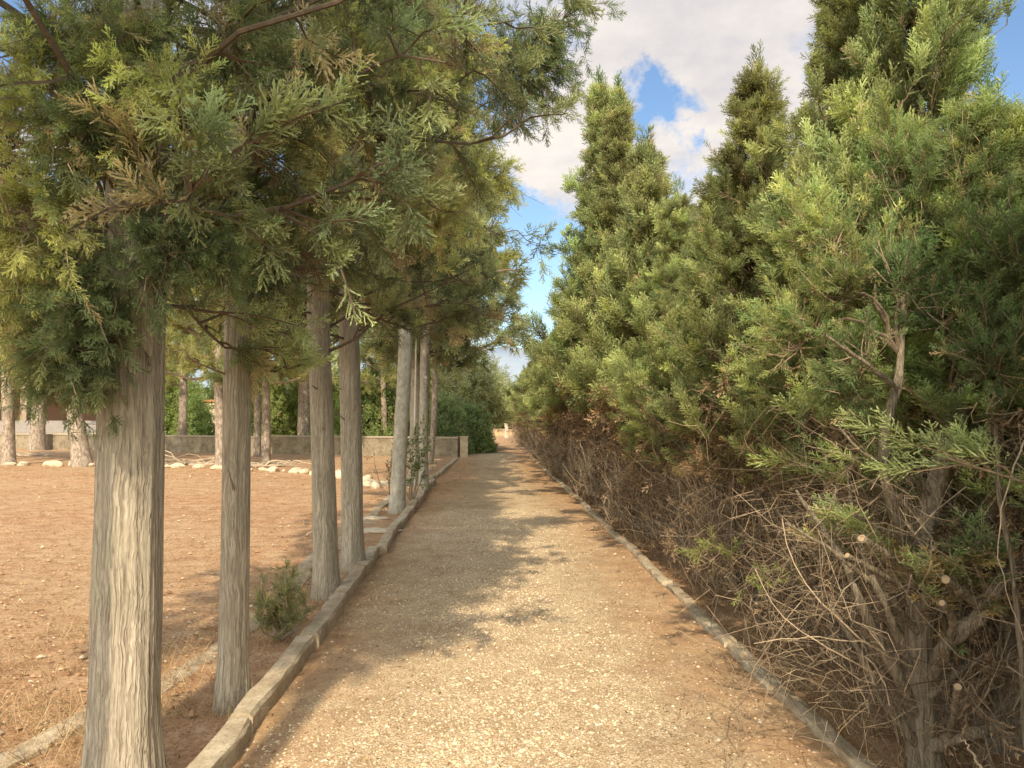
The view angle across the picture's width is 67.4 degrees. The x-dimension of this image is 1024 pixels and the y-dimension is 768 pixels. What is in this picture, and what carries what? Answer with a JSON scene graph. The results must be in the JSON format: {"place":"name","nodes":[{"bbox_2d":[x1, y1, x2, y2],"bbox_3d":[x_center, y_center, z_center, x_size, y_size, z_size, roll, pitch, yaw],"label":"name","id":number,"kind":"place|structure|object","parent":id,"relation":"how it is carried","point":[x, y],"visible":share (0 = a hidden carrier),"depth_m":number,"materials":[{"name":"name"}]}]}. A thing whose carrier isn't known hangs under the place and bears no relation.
{"place":"outdoors","nodes":[
{"label":"outdoors","id":0,"kind":"place"},
{"bbox_2d":[0,376,178,433],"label":"house","id":1,"kind":"structure","parent":0,"point":[54,419],"depth_m":43.05,"materials":[{"name":"paint"}]},
{"bbox_2d":[189,347,531,389],"bbox_3d":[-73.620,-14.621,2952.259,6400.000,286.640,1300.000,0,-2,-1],"label":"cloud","id":2,"kind":"structure","parent":0,"point":[513,364],"depth_m":2884.77,"materials":[{"name":"white"}]},
{"bbox_2d":[492,429,514,435],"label":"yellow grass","id":3,"kind":"structure","parent":0,"point":[497,432],"depth_m":65.27,"materials":[{"name":"beige plant"}]},
{"bbox_2d":[0,426,1023,767],"bbox_3d":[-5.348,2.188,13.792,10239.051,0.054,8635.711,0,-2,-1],"label":"ground","id":4,"kind":"structure","parent":0,"point":[188,568],"depth_m":7.35,"materials":[{"name":"soil"}]},
{"bbox_2d":[3,462,16,465],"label":"border stone","id":5,"kind":"object","parent":4,"relation":"on","point":[9,464],"visible":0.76,"depth_m":24.84,"materials":[{"name":"stone"}]},
{"bbox_2d":[17,461,30,465],"bbox_3d":[-15.855,2.602,24.956,0.274,0.201,0.484,0,-2,10],"label":"border stone","id":6,"kind":"object","parent":4,"relation":"on","point":[22,463],"visible":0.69,"depth_m":24.84,"materials":[{"name":"stone"}]},
{"bbox_2d":[0,447,60,456],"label":"brush pile","id":7,"kind":"object","parent":4,"relation":"on","point":[32,454],"visible":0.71,"depth_m":30.74,"materials":[{"name":"brown plant"}]},
{"bbox_2d":[0,176,62,464],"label":"pine tree","id":8,"kind":"object","parent":4,"relation":"on","point":[8,448],"visible":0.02,"depth_m":25.20,"materials":[{"name":"brown plant"}]},
{"bbox_2d":[27,391,56,450],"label":"pine tree","id":9,"kind":"object","parent":4,"relation":"on","point":[37,436],"depth_m":36.15,"materials":[{"name":"brown plant"}]},
{"bbox_2d":[5,183,104,466],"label":"pine tree","id":10,"kind":"object","parent":4,"relation":"on","point":[80,454],"visible":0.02,"depth_m":24.43,"materials":[{"name":"green plant"}]},
{"bbox_2d":[49,460,62,466],"bbox_3d":[-14.656,2.584,24.726,0.494,0.265,0.301,-1,-3,21],"label":"border stone","id":11,"kind":"object","parent":4,"relation":"on","point":[55,463],"visible":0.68,"depth_m":24.61,"materials":[{"name":"stone"}]},
{"bbox_2d":[0,433,261,452],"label":"garden wall","id":12,"kind":"structure","parent":4,"relation":"on","point":[199,443],"depth_m":34.58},
{"bbox_2d":[169,462,184,467],"bbox_3d":[-10.445,2.559,23.940,0.521,0.217,0.318,0,-2,0],"label":"border stone","id":13,"kind":"object","parent":4,"relation":"on","point":[177,465],"visible":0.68,"depth_m":23.85,"materials":[{"name":"stone"}]},
{"bbox_2d":[165,222,210,451],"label":"pine tree","id":14,"kind":"object","parent":4,"relation":"on","point":[182,424],"visible":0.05,"depth_m":34.47,"materials":[{"name":"green plant"}]},
{"bbox_2d":[165,340,212,434],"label":"leafy shrub","id":15,"kind":"object","parent":4,"relation":"on","point":[171,413],"visible":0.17,"depth_m":41.77,"materials":[{"name":"green plant"}]},
{"bbox_2d":[165,450,214,465],"bbox_3d":[-10.611,2.426,25.540,4.116,0.501,1.971,0,-2,-1],"label":"brush pile","id":16,"kind":"object","parent":4,"relation":"on","point":[183,461],"visible":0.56,"depth_m":25.29,"materials":[{"name":"brown plant"}]},
{"bbox_2d":[170,392,214,434],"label":"leafy shrub","id":17,"kind":"object","parent":4,"relation":"on","point":[203,426],"visible":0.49,"depth_m":40.23,"materials":[{"name":"green plant"}]},
{"bbox_2d":[192,464,205,468],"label":"border stone","id":18,"kind":"object","parent":4,"relation":"on","point":[198,466],"visible":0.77,"depth_m":23.53,"materials":[{"name":"stone"}]},
{"bbox_2d":[0,473,408,767],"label":"soil clods","id":19,"kind":"object","parent":4,"relation":"on","point":[85,672],"visible":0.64,"depth_m":6.10,"materials":[{"name":"soil"}]},
{"bbox_2d":[197,400,214,431],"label":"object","id":20,"kind":"object","parent":4,"relation":"on","point":[210,404],"visible":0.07,"depth_m":43.50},
{"bbox_2d":[202,370,213,399],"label":"leafy shrub","id":21,"kind":"object","parent":4,"relation":"on","point":[211,390],"visible":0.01,"depth_m":49.10,"materials":[{"name":"green plant"}]},
{"bbox_2d":[165,170,272,465],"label":"pine tree","id":22,"kind":"object","parent":4,"relation":"on","point":[191,356],"visible":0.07,"depth_m":23.55,"materials":[{"name":"green plant"}]},
{"bbox_2d":[0,465,437,767],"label":"edging strip","id":23,"kind":"object","parent":4,"relation":"on","point":[25,748],"visible":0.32,"depth_m":4.43,"materials":[{"name":"concrete"}]},
{"bbox_2d":[0,483,447,767],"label":"dry grass","id":24,"kind":"structure","parent":4,"relation":"on","point":[65,738],"depth_m":4.27,"materials":[{"name":"brown plant"}]},
{"bbox_2d":[209,386,282,431],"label":"leafy shrub","id":25,"kind":"object","parent":4,"relation":"on","point":[251,411],"visible":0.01,"depth_m":40.84,"materials":[{"name":"green plant"}]},
{"bbox_2d":[190,287,302,456],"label":"pine tree","id":26,"kind":"object","parent":4,"relation":"on","point":[257,431],"visible":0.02,"depth_m":30.60,"materials":[{"name":"brown plant"}]},
{"bbox_2d":[197,194,339,461],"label":"pine tree","id":27,"kind":"object","parent":4,"relation":"on","point":[266,431],"visible":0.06,"depth_m":26.68,"materials":[{"name":"green plant"}]},
{"bbox_2d":[267,466,279,471],"bbox_3d":[-6.846,2.499,22.123,0.317,0.261,0.493,0,-2,11],"label":"border stone","id":28,"kind":"object","parent":4,"relation":"on","point":[273,469],"visible":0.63,"depth_m":21.95,"materials":[{"name":"stone"}]},
{"bbox_2d":[251,355,297,435],"bbox_3d":[-11.869,0.512,39.756,3.969,5.892,4.290,1,-3,-29],"label":"leafy shrub","id":29,"kind":"object","parent":4,"relation":"on","point":[285,422],"visible":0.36,"depth_m":38.58,"materials":[{"name":"green plant"}]},
{"bbox_2d":[251,460,310,467],"bbox_3d":[-7.760,2.493,24.508,2.714,0.280,1.868,1,-3,-28],"label":"brush pile","id":30,"kind":"object","parent":4,"relation":"on","point":[267,464],"visible":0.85,"depth_m":24.31,"materials":[{"name":"brown plant"}]},
{"bbox_2d":[249,556,320,641],"bbox_3d":[-1.643,1.520,5.539,0.494,0.638,0.862,0,-2,-1],"label":"shrub","id":31,"kind":"object","parent":4,"relation":"on","point":[265,609],"visible":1,"depth_m":5.38,"materials":[{"name":"green plant"}]},
{"bbox_2d":[0,0,585,714],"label":"cypress tree","id":32,"kind":"object","parent":4,"relation":"on","point":[232,678],"visible":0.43,"depth_m":4.20,"materials":[{"name":"green plant"}]},
{"bbox_2d":[288,467,301,473],"bbox_3d":[-6.070,2.463,21.495,0.319,0.253,0.503,-1,-3,31],"label":"border stone","id":33,"kind":"object","parent":4,"relation":"on","point":[295,470],"visible":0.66,"depth_m":21.38,"materials":[{"name":"stone"}]},
{"bbox_2d":[0,0,605,767],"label":"cypress tree","id":34,"kind":"object","parent":4,"relation":"on","point":[98,338],"visible":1,"depth_m":2.98,"materials":[{"name":"green plant"}]},
{"bbox_2d":[270,272,338,434],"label":"pine tree","id":35,"kind":"object","parent":4,"relation":"on","point":[303,421],"visible":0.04,"depth_m":37.49,"materials":[{"name":"brown plant"}]},
{"bbox_2d":[300,468,309,473],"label":"border stone","id":36,"kind":"object","parent":4,"relation":"on","point":[305,471],"visible":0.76,"depth_m":21.42,"materials":[{"name":"stone"}]},
{"bbox_2d":[186,478,435,767],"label":"kerb","id":37,"kind":"structure","parent":4,"relation":"on","point":[226,745],"depth_m":4.63,"materials":[{"name":"concrete"}]},
{"bbox_2d":[308,344,369,435],"bbox_3d":[-8.860,0.609,38.792,3.770,5.597,4.075,0,-2,2],"label":"leafy shrub","id":38,"kind":"object","parent":4,"relation":"on","point":[337,385],"visible":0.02,"depth_m":37.76,"materials":[{"name":"green plant"}]},
{"bbox_2d":[175,0,527,574],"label":"cypress tree","id":39,"kind":"object","parent":4,"relation":"on","point":[352,545],"visible":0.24,"depth_m":7.96,"materials":[{"name":"green plant"}]},
{"bbox_2d":[187,380,515,428],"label":"distant trees","id":40,"kind":"object","parent":4,"relation":"on","point":[206,397],"depth_m":95.11,"materials":[{"name":"green plant"}]},
{"bbox_2d":[92,0,626,601],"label":"cypress tree","id":41,"kind":"object","parent":4,"relation":"on","point":[448,222],"visible":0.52,"depth_m":6.36,"materials":[{"name":"green plant"}]},
{"bbox_2d":[333,354,395,435],"bbox_3d":[-7.082,0.851,37.958,4.172,5.406,3.998,-1,-3,17],"label":"leafy shrub","id":42,"kind":"object","parent":4,"relation":"on","point":[368,416],"visible":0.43,"depth_m":36.89,"materials":[{"name":"green plant"}]},
{"bbox_2d":[331,314,397,434],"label":"pine tree","id":43,"kind":"object","parent":4,"relation":"on","point":[366,378],"visible":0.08,"depth_m":36.64,"materials":[{"name":"green plant"}]},
{"bbox_2d":[271,435,459,456],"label":"garden wall","id":44,"kind":"structure","parent":4,"relation":"on","point":[383,445],"depth_m":31.30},
{"bbox_2d":[363,479,372,485],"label":"border stone","id":45,"kind":"object","parent":4,"relation":"on","point":[366,482],"visible":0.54,"depth_m":17.65,"materials":[{"name":"stone"}]},
{"bbox_2d":[370,480,382,488],"bbox_3d":[-3.023,2.276,17.151,0.274,0.258,0.497,0,-2,-7],"label":"border stone","id":46,"kind":"object","parent":4,"relation":"on","point":[374,485],"visible":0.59,"depth_m":16.99,"materials":[{"name":"stone"}]},
{"bbox_2d":[363,516,390,519],"bbox_3d":[-2.121,2.090,11.956,0.480,0.065,0.262,0,-2,-1],"label":"flat stone","id":47,"kind":"object","parent":4,"relation":"on","point":[376,517],"visible":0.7,"depth_m":11.88,"materials":[{"name":"stone"}]},
{"bbox_2d":[364,442,391,494],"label":"sapling","id":48,"kind":"object","parent":4,"relation":"on","point":[389,473],"visible":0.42,"depth_m":15.35,"materials":[{"name":"green plant"}]},
{"bbox_2d":[364,527,404,532],"bbox_3d":[-1.836,2.037,10.680,0.686,0.065,0.374,0,-2,-1],"label":"flat stone","id":49,"kind":"object","parent":4,"relation":"on","point":[376,530],"visible":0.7,"depth_m":10.58,"materials":[{"name":"stone"}]},
{"bbox_2d":[369,359,409,435],"bbox_3d":[-6.532,0.420,40.853,4.167,6.186,4.504,-2,-3,33],"label":"leafy shrub","id":50,"kind":"object","parent":4,"relation":"on","point":[392,403],"visible":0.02,"depth_m":39.81,"materials":[{"name":"green plant"}]},
{"bbox_2d":[389,414,434,501],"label":"sapling","id":51,"kind":"object","parent":4,"relation":"on","point":[413,475],"visible":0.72,"depth_m":13.75,"materials":[{"name":"green plant"}]},
{"bbox_2d":[414,315,416,497],"bbox_3d":[-1.769,0.414,14.055,0.056,3.448,0.036,0,-2,-1],"label":"garden stake","id":52,"kind":"object","parent":4,"relation":"on","point":[415,400],"visible":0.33,"depth_m":14.05,"materials":[{"name":"wood"}]},
{"bbox_2d":[281,0,558,513],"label":"cypress tree","id":53,"kind":"object","parent":4,"relation":"on","point":[399,455],"visible":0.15,"depth_m":12.74,"materials":[{"name":"green plant"}]},
{"bbox_2d":[331,146,517,485],"bbox_3d":[-2.249,-2.476,18.098,4.362,9.758,3.945,-2,-3,38],"label":"cypress tree","id":54,"kind":"object","parent":4,"relation":"on","point":[393,358],"visible":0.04,"depth_m":18.05,"materials":[{"name":"green plant"}]},
{"bbox_2d":[338,99,519,491],"bbox_3d":[-2.051,-2.536,16.669,3.945,9.758,4.362,-2,-3,34],"label":"cypress tree","id":55,"kind":"object","parent":4,"relation":"on","point":[425,352],"visible":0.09,"depth_m":16.50,"materials":[{"name":"green plant"}]},
{"bbox_2d":[429,457,457,479],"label":"kerb","id":56,"kind":"structure","parent":4,"relation":"on","point":[442,470],"depth_m":22.16,"materials":[{"name":"concrete"}]},
{"bbox_2d":[385,339,516,427],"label":"olive tree","id":57,"kind":"object","parent":4,"relation":"on","point":[484,387],"visible":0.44,"depth_m":35.17,"materials":[{"name":"green plant"}]},
{"bbox_2d":[428,388,475,454],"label":"rounded cypress","id":58,"kind":"object","parent":4,"relation":"on","point":[451,422],"visible":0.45,"depth_m":31.31,"materials":[{"name":"green plant"}]},
{"bbox_2d":[383,97,521,463],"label":"cypress tree","id":59,"kind":"object","parent":4,"relation":"on","point":[432,437],"visible":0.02,"depth_m":25.84,"materials":[{"name":"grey plant"}]},
{"bbox_2d":[366,91,540,426],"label":"cypress tree","id":60,"kind":"object","parent":4,"relation":"on","point":[505,257],"visible":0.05,"depth_m":22.15,"materials":[{"name":"green plant"}]},
{"bbox_2d":[459,436,468,456],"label":"wall pier","id":61,"kind":"structure","parent":4,"relation":"on","point":[463,446],"depth_m":29.88,"materials":[{"name":"concrete"}]},
{"bbox_2d":[455,397,498,453],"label":"rounded cypress","id":62,"kind":"object","parent":4,"relation":"on","point":[480,433],"visible":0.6,"depth_m":33.04,"materials":[{"name":"green plant"}]},
{"bbox_2d":[454,354,512,405],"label":"olive tree","id":63,"kind":"object","parent":4,"relation":"on","point":[506,379],"visible":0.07,"depth_m":77.96,"materials":[{"name":"green plant"}]},
{"bbox_2d":[504,423,508,437],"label":"gatepost","id":64,"kind":"object","parent":4,"relation":"on","point":[506,430],"visible":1,"depth_m":56.78,"materials":[{"name":"beige stone"}]},
{"bbox_2d":[0,463,1019,767],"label":"leaf litter","id":65,"kind":"object","parent":4,"relation":"on","point":[360,607],"visible":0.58,"depth_m":6.27,"materials":[{"name":"brown plant"}]},
{"bbox_2d":[507,364,525,442],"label":"hedge cypress","id":66,"kind":"object","parent":4,"relation":"on","point":[520,375],"visible":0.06,"depth_m":47.00,"materials":[{"name":"green plant"}]},
{"bbox_2d":[504,362,529,446],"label":"hedge cypress","id":67,"kind":"object","parent":4,"relation":"on","point":[517,422],"visible":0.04,"depth_m":39.95,"materials":[{"name":"green plant"}]},
{"bbox_2d":[510,366,526,444],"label":"hedge cypress","id":68,"kind":"object","parent":4,"relation":"on","point":[518,421],"visible":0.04,"depth_m":43.39,"materials":[{"name":"green plant"}]},
{"bbox_2d":[508,356,534,449],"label":"hedge cypress","id":69,"kind":"object","parent":4,"relation":"on","point":[529,364],"visible":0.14,"depth_m":36.85,"materials":[{"name":"green plant"}]},
{"bbox_2d":[502,340,544,455],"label":"hedge cypress","id":70,"kind":"object","parent":4,"relation":"on","point":[509,393],"visible":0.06,"depth_m":30.06,"materials":[{"name":"green plant"}]},
{"bbox_2d":[508,359,538,448],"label":"hedge cypress","id":71,"kind":"object","parent":4,"relation":"on","point":[529,436],"visible":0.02,"depth_m":34.25,"materials":[{"name":"green plant"}]},
{"bbox_2d":[511,394,540,454],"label":"hedge cypress","id":72,"kind":"object","parent":4,"relation":"on","point":[524,419],"visible":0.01,"depth_m":32.14,"materials":[{"name":"green plant"}]},
{"bbox_2d":[519,359,544,459],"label":"hedge cypress","id":73,"kind":"object","parent":4,"relation":"on","point":[538,443],"visible":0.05,"depth_m":28.24,"materials":[{"name":"green plant"}]},
{"bbox_2d":[509,337,562,466],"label":"hedge cypress","id":74,"kind":"object","parent":4,"relation":"on","point":[523,406],"visible":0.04,"depth_m":22.92,"materials":[{"name":"green plant"}]},
{"bbox_2d":[517,320,556,462],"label":"hedge cypress","id":75,"kind":"object","parent":4,"relation":"on","point":[535,366],"visible":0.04,"depth_m":26.46,"materials":[{"name":"green plant"}]},
{"bbox_2d":[530,363,566,466],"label":"hedge cypress","id":76,"kind":"object","parent":4,"relation":"on","point":[539,425],"visible":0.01,"depth_m":24.64,"materials":[{"name":"green plant"}]},
{"bbox_2d":[522,378,579,473],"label":"hedge cypress","id":77,"kind":"object","parent":4,"relation":"on","point":[535,419],"visible":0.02,"depth_m":21.52,"materials":[{"name":"green plant"}]},
{"bbox_2d":[523,325,581,477],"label":"hedge cypress","id":78,"kind":"object","parent":4,"relation":"on","point":[548,404],"visible":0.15,"depth_m":19.84,"materials":[{"name":"green plant"}]},
{"bbox_2d":[528,247,599,485],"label":"hedge cypress","id":79,"kind":"object","parent":4,"relation":"on","point":[542,337],"visible":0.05,"depth_m":17.09,"materials":[{"name":"green plant"}]},
{"bbox_2d":[539,272,591,483],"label":"hedge cypress","id":80,"kind":"object","parent":4,"relation":"on","point":[564,452],"visible":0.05,"depth_m":18.62,"materials":[{"name":"green plant"}]},
{"bbox_2d":[515,64,621,502],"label":"hedge cypress","id":81,"kind":"object","parent":4,"relation":"on","point":[599,92],"visible":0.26,"depth_m":15.06,"materials":[{"name":"green plant"}]},
{"bbox_2d":[521,70,639,490],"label":"hedge cypress","id":82,"kind":"object","parent":4,"relation":"on","point":[615,87],"visible":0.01,"depth_m":16.30,"materials":[{"name":"green plant"}]},
{"bbox_2d":[502,88,665,507],"bbox_3d":[2.034,-1.541,13.999,3.960,7.766,2.892,1,-3,-32],"label":"hedge cypress","id":83,"kind":"object","parent":4,"relation":"on","point":[617,125],"visible":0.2,"depth_m":13.87,"materials":[{"name":"green plant"}]},
{"bbox_2d":[553,133,674,515],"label":"hedge cypress","id":84,"kind":"object","parent":4,"relation":"on","point":[600,268],"visible":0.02,"depth_m":12.80,"materials":[{"name":"green plant"}]},
{"bbox_2d":[570,123,688,525],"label":"hedge cypress","id":85,"kind":"object","parent":4,"relation":"on","point":[634,159],"visible":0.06,"depth_m":11.60,"materials":[{"name":"green plant"}]},
{"bbox_2d":[581,174,719,547],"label":"hedge cypress","id":86,"kind":"object","parent":4,"relation":"on","point":[675,226],"visible":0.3,"depth_m":9.36,"materials":[{"name":"green plant"}]},
{"bbox_2d":[555,141,750,536],"bbox_3d":[2.047,-0.584,10.644,2.952,5.597,2.798,0,-2,3],"label":"hedge cypress","id":87,"kind":"object","parent":4,"relation":"on","point":[651,189],"visible":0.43,"depth_m":10.30,"materials":[{"name":"green plant"}]},
{"bbox_2d":[624,175,775,567],"bbox_3d":[2.422,-0.141,8.688,2.494,4.476,2.597,0,-2,-8],"label":"hedge cypress","id":88,"kind":"object","parent":4,"relation":"on","point":[668,294],"visible":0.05,"depth_m":8.56,"materials":[{"name":"green plant"}]},
{"bbox_2d":[530,456,877,767],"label":"kerb","id":89,"kind":"structure","parent":4,"relation":"on","point":[697,613],"depth_m":4.83,"materials":[{"name":"concrete"}]},
{"bbox_2d":[596,174,813,602],"bbox_3d":[2.285,-0.133,7.508,2.779,4.366,2.199,-1,-3,28],"label":"hedge cypress","id":90,"kind":"object","parent":4,"relation":"on","point":[630,378],"visible":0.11,"depth_m":7.50,"materials":[{"name":"green plant"}]},
{"bbox_2d":[636,38,853,625],"bbox_3d":[2.319,-0.523,6.646,2.310,5.069,2.227,1,-3,-19],"label":"hedge cypress","id":91,"kind":"object","parent":4,"relation":"on","point":[756,104],"visible":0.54,"depth_m":6.58,"materials":[{"name":"green plant"}]},
{"bbox_2d":[579,488,1002,767],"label":"dry weeds","id":92,"kind":"object","parent":4,"relation":"on","point":[847,704],"visible":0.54,"depth_m":4.67,"materials":[{"name":"brown plant"}]},
{"bbox_2d":[720,306,884,597],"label":"hedge cypress","id":93,"kind":"object","parent":4,"relation":"on","point":[804,499],"depth_m":7.12,"materials":[{"name":"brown plant"}]},
{"bbox_2d":[613,95,1023,767],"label":"pruned cypress","id":94,"kind":"object","parent":4,"relation":"on","point":[893,275],"visible":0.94,"depth_m":3.49,"materials":[{"name":"green plant"}]},
{"bbox_2d":[731,561,846,605],"bbox_3d":[1.618,1.123,4.448,0.906,0.246,0.203,2,-3,-37],"label":"leafy sprig","id":95,"kind":"object","parent":94,"relation":"attached to","point":[764,578],"visible":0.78,"depth_m":4.34,"materials":[{"name":"green plant"}]},
{"bbox_2d":[703,0,986,669],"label":"hedge cypress","id":96,"kind":"object","parent":4,"relation":"on","point":[838,23],"visible":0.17,"depth_m":5.54,"materials":[{"name":"green plant"}]},
{"bbox_2d":[674,523,809,571],"bbox_3d":[1.404,1.020,4.829,1.031,0.316,0.329,1,-3,-32],"label":"leafy sprig","id":97,"kind":"object","parent":96,"relation":"attached to","point":[701,549],"visible":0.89,"depth_m":4.74,"materials":[{"name":"green plant"}]},
{"bbox_2d":[730,263,1003,621],"bbox_3d":[3.139,0.050,5.756,2.952,3.924,2.798,-2,-3,43],"label":"hedge cypress","id":98,"kind":"object","parent":4,"relation":"on","point":[784,422],"depth_m":6.14,"materials":[{"name":"green plant"}]},
{"bbox_2d":[731,56,1023,767],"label":"hedge cypress","id":99,"kind":"object","parent":4,"relation":"on","point":[929,385],"visible":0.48,"depth_m":3.69,"materials":[{"name":"green plant"}]},
{"bbox_2d":[743,0,1023,711],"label":"hedge cypress","id":100,"kind":"object","parent":4,"relation":"on","point":[945,42],"visible":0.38,"depth_m":4.49,"materials":[{"name":"green plant"}]},
{"bbox_2d":[833,139,1023,516],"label":"hedge cypress","id":101,"kind":"object","parent":4,"relation":"on","point":[975,446],"visible":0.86,"depth_m":2.88,"materials":[{"name":"green plant"}]},
{"bbox_2d":[883,330,1023,724],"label":"hedge cypress","id":102,"kind":"object","parent":4,"relation":"on","point":[979,389],"visible":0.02,"depth_m":4.01,"materials":[{"name":"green plant"}]},
{"bbox_2d":[0,0,1023,352],"label":"sky","id":103,"kind":"structure","parent":0,"point":[679,60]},
{"bbox_2d":[232,453,847,767],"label":"path","id":104,"kind":"structure","parent":0,"point":[494,463],"depth_m":4.95,"materials":[{"name":"beige gravel"}]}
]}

